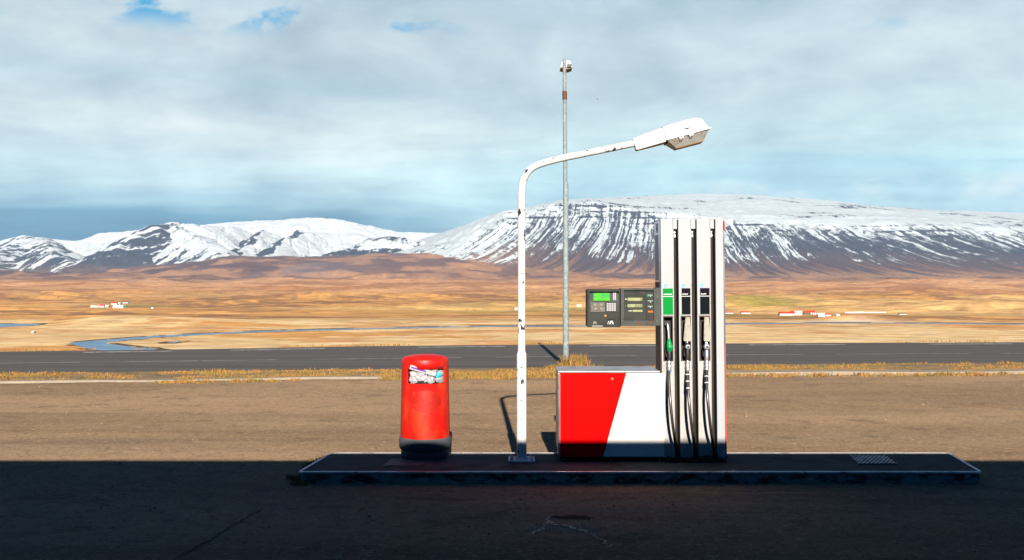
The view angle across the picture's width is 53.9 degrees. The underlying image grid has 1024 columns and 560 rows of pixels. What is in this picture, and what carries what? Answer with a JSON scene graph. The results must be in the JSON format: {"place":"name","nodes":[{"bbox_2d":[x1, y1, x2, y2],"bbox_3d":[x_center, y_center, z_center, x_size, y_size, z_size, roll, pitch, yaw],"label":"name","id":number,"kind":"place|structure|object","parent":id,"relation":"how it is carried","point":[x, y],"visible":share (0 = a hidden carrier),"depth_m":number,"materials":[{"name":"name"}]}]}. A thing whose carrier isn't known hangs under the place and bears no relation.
{"place":"outdoors","nodes":[
{"label":"outdoors","id":0,"kind":"place"},
{"bbox_2d":[0,217,437,273],"bbox_3d":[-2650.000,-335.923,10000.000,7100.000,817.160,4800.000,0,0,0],"label":"mountain","id":1,"kind":"structure","parent":0,"point":[169,243],"depth_m":9849.80,"materials":[{"name":"white snow"}]},
{"bbox_2d":[0,374,1023,559],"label":"forecourt","id":2,"kind":"structure","parent":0,"point":[950,516],"depth_m":8.94,"materials":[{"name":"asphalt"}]},
{"bbox_2d":[175,508,263,558],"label":"crack","id":3,"kind":"object","parent":2,"relation":"on","point":[198,545],"visible":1,"depth_m":7.21,"materials":[{"name":"asphalt"}]},
{"bbox_2d":[286,454,324,485],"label":"weeds","id":4,"kind":"object","parent":2,"relation":"on","point":[297,481],"visible":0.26,"depth_m":9.21,"materials":[{"name":"green plant"}]},
{"bbox_2d":[0,369,1023,383],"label":"kerb","id":5,"kind":"structure","parent":2,"relation":"on","point":[851,371],"depth_m":19.44,"materials":[{"name":"concrete"}]},
{"bbox_2d":[532,520,550,533],"bbox_3d":[0.231,1.836,7.503,0.060,0.001,0.460,0,0,18],"label":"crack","id":6,"kind":"object","parent":2,"relation":"on","point":[541,527],"visible":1,"depth_m":7.45,"materials":[{"name":"black asphalt"}]},
{"bbox_2d":[546,516,586,531],"bbox_3d":[0.377,1.835,7.560,0.128,0.001,0.564,0,0,-31],"label":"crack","id":7,"kind":"object","parent":2,"relation":"on","point":[553,523],"visible":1,"depth_m":7.54,"materials":[{"name":"grey asphalt"}]},
{"bbox_2d":[500,525,639,538],"bbox_3d":[0.411,1.836,7.407,1.087,0.006,0.375,0,0,8],"label":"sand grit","id":8,"kind":"object","parent":2,"relation":"on","point":[568,529],"visible":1,"depth_m":7.42,"materials":[{"name":"sand"}]},
{"bbox_2d":[551,515,591,518],"bbox_3d":[0.466,1.837,7.814,0.324,0.001,0.143,0,0,0],"label":"oil stain","id":9,"kind":"object","parent":2,"relation":"on","point":[575,517],"visible":1,"depth_m":7.79,"materials":[{"name":"black liquid"}]},
{"bbox_2d":[299,452,980,483],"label":"pump island","id":10,"kind":"structure","parent":2,"relation":"on","point":[735,468],"depth_m":9.20,"materials":[{"name":"concrete"}]},
{"bbox_2d":[399,354,450,459],"bbox_3d":[-0.851,1.228,9.880,0.514,1.004,0.514,0,0,0],"label":"litter bin","id":11,"kind":"object","parent":10,"relation":"on","point":[425,425],"visible":0.98,"depth_m":9.68,"materials":[{"name":"red plastic"}]},
{"bbox_2d":[409,370,434,383],"bbox_3d":[-0.864,0.930,9.713,0.256,0.163,0.104,0,0,0],"label":"plastic bag","id":12,"kind":"object","parent":11,"relation":"in","point":[415,377],"visible":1,"depth_m":9.68,"materials":[{"name":"grey plastic"}]},
{"bbox_2d":[409,365,436,375],"bbox_3d":[-0.854,0.870,9.683,0.259,0.112,0.054,0,0,0],"label":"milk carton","id":13,"kind":"object","parent":11,"relation":"in","point":[428,372],"visible":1,"depth_m":9.66,"materials":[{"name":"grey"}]},
{"bbox_2d":[428,369,443,382],"bbox_3d":[-0.745,0.913,9.733,0.180,0.184,0.092,0,0,-28],"label":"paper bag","id":14,"kind":"object","parent":11,"relation":"in","point":[439,379],"visible":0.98,"depth_m":9.72,"materials":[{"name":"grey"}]},
{"bbox_2d":[555,366,663,460],"bbox_3d":[0.946,1.311,9.880,1.018,0.885,0.540,0,0,0],"label":"pump cabinet","id":15,"kind":"object","parent":10,"relation":"on","point":[609,413],"visible":0.95,"depth_m":9.62,"materials":[{"name":"red metal"}]},
{"bbox_2d":[509,117,710,462],"bbox_3d":[0.925,0.090,9.655,1.916,3.281,0.328,0,0,0],"label":"street lamp","id":16,"kind":"object","parent":10,"relation":"on","point":[681,134],"visible":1,"depth_m":9.62,"materials":[{"name":"white metal"}]},
{"bbox_2d":[654,218,726,462],"bbox_3d":[1.733,0.586,9.773,0.624,2.349,0.454,-1,0,0],"label":"fuel pump","id":17,"kind":"object","parent":10,"relation":"on","point":[690,267],"visible":0.98,"depth_m":9.62,"materials":[{"name":"white metal"}]},
{"bbox_2d":[586,288,660,326],"bbox_3d":[1.072,0.262,9.773,0.705,0.377,0.334,0,0,0],"label":"payment terminal","id":18,"kind":"object","parent":17,"relation":"attached to","point":[619,307],"visible":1,"depth_m":9.63,"materials":[{"name":"black metal"}]},
{"bbox_2d":[590,312,618,326],"bbox_3d":[0.882,0.377,9.630,0.281,0.138,0.048,0,0,0],"label":"reader door","id":19,"kind":"structure","parent":18,"relation":"in","point":[597,319],"depth_m":9.62,"materials":[{"name":"black metal"}]},
{"bbox_2d":[665,322,679,457],"bbox_3d":[1.536,1.062,9.547,0.148,1.327,0.235,0,0,0],"label":"fuel nozzle","id":20,"kind":"object","parent":17,"relation":"attached to","point":[669,347],"visible":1,"depth_m":9.55,"materials":[{"name":"rubber"}]},
{"bbox_2d":[683,317,697,457],"bbox_3d":[1.709,1.039,9.546,0.154,1.373,0.232,0,0,0],"label":"fuel nozzle","id":21,"kind":"object","parent":17,"relation":"attached to","point":[687,335],"visible":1,"depth_m":9.56,"materials":[{"name":"metal"}]},
{"bbox_2d":[702,317,715,456],"bbox_3d":[1.891,1.038,9.546,0.147,1.375,0.232,0,0,0],"label":"fuel nozzle","id":22,"kind":"object","parent":17,"relation":"attached to","point":[707,339],"visible":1,"depth_m":9.56,"materials":[{"name":"metal"}]},
{"bbox_2d":[0,253,1023,351],"bbox_3d":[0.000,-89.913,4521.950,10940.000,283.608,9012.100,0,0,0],"label":"terrain","id":23,"kind":"structure","parent":0,"point":[232,293],"depth_m":1672.87,"materials":[{"name":"brown plant"}]},
{"bbox_2d":[113,305,124,307],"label":"farm building","id":24,"kind":"structure","parent":23,"relation":"on","point":[118,306],"depth_m":1585.20,"materials":[{"name":"grey"}]},
{"bbox_2d":[778,312,794,315],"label":"farm building","id":25,"kind":"structure","parent":23,"relation":"on","point":[786,313],"depth_m":1346.98,"materials":[{"name":"grey"}]},
{"bbox_2d":[794,311,801,314],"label":"farm building","id":26,"kind":"structure","parent":23,"relation":"on","point":[798,312],"depth_m":1361.73,"materials":[{"name":"grey"}]},
{"bbox_2d":[817,313,824,316],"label":"farm building","id":27,"kind":"structure","parent":23,"relation":"on","point":[820,314],"depth_m":1219.95,"materials":[{"name":"grey"}]},
{"bbox_2d":[0,342,1023,372],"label":"road","id":28,"kind":"structure","parent":0,"point":[357,357],"depth_m":24.14,"materials":[{"name":"grey asphalt"}]},
{"bbox_2d":[82,351,161,352],"bbox_3d":[-9.791,1.828,25.684,2.155,0.001,0.147,0,0,-11],"label":"road marking","id":29,"kind":"object","parent":28,"relation":"on","point":[142,351],"visible":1,"depth_m":25.77,"materials":[{"name":"paint"}]},
{"bbox_2d":[258,348,324,349],"bbox_3d":[-6.156,1.828,26.591,2.474,0.001,0.144,0,0,-16],"label":"road marking","id":30,"kind":"object","parent":28,"relation":"on","point":[277,349],"visible":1,"depth_m":26.51,"materials":[{"name":"paint"}]},
{"bbox_2d":[473,346,505,346],"bbox_3d":[-1.357,1.828,27.590,2.412,0.001,0.148,0,0,-9],"label":"road marking","id":31,"kind":"object","parent":28,"relation":"on","point":[489,346],"visible":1,"depth_m":27.71,"materials":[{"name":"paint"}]},
{"bbox_2d":[612,345,655,345],"bbox_3d":[3.309,1.828,28.103,2.318,0.001,0.149,0,0,-5],"label":"road marking","id":32,"kind":"object","parent":28,"relation":"on","point":[633,345],"visible":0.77,"depth_m":28.13,"materials":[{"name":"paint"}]},
{"bbox_2d":[749,354,778,354],"bbox_3d":[5.498,1.828,24.672,3.419,0.001,0.098,0,0,-5],"label":"road marking","id":33,"kind":"object","parent":28,"relation":"on","point":[763,354],"visible":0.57,"depth_m":24.73,"materials":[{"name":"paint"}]},
{"bbox_2d":[800,344,844,344],"bbox_3d":[8.053,1.828,28.485,2.796,0.001,0.150,0,0,-4],"label":"road marking","id":34,"kind":"object","parent":28,"relation":"on","point":[822,344],"visible":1,"depth_m":28.57,"materials":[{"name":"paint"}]},
{"bbox_2d":[0,338,1023,383],"bbox_3d":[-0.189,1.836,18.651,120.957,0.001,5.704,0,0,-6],"label":"verge","id":35,"kind":"structure","parent":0,"point":[157,375],"depth_m":20.23,"materials":[{"name":"yellow plant"}]},
{"bbox_2d":[560,58,571,358],"bbox_3d":[1.151,-1.419,21.478,0.252,6.518,0.484,0,0,0],"label":"light pole","id":36,"kind":"object","parent":35,"relation":"on","point":[565,67],"visible":0.97,"depth_m":21.26,"materials":[{"name":"metal"}]},
{"bbox_2d":[543,351,591,368],"bbox_3d":[1.177,1.651,20.908,1.057,0.377,0.711,0,0,0],"label":"grass tuft","id":37,"kind":"object","parent":35,"relation":"on","point":[570,360],"visible":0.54,"depth_m":20.79,"materials":[{"name":"yellow plant"}]},
{"bbox_2d":[0,323,1023,349],"bbox_3d":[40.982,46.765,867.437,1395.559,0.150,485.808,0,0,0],"label":"river","id":38,"kind":"structure","parent":0,"point":[99,345],"depth_m":882.53,"materials":[{"name":"liquid"}]},
{"bbox_2d":[0,0,1023,240],"label":"sky","id":39,"kind":"structure","parent":0,"point":[426,116],"materials":[{"name":"blue"}]},
{"bbox_2d":[393,193,1023,278],"bbox_3d":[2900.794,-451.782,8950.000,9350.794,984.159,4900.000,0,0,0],"label":"mountain","id":40,"kind":"structure","parent":0,"point":[765,235],"depth_m":8113.90,"materials":[{"name":"white snow"}]}
]}

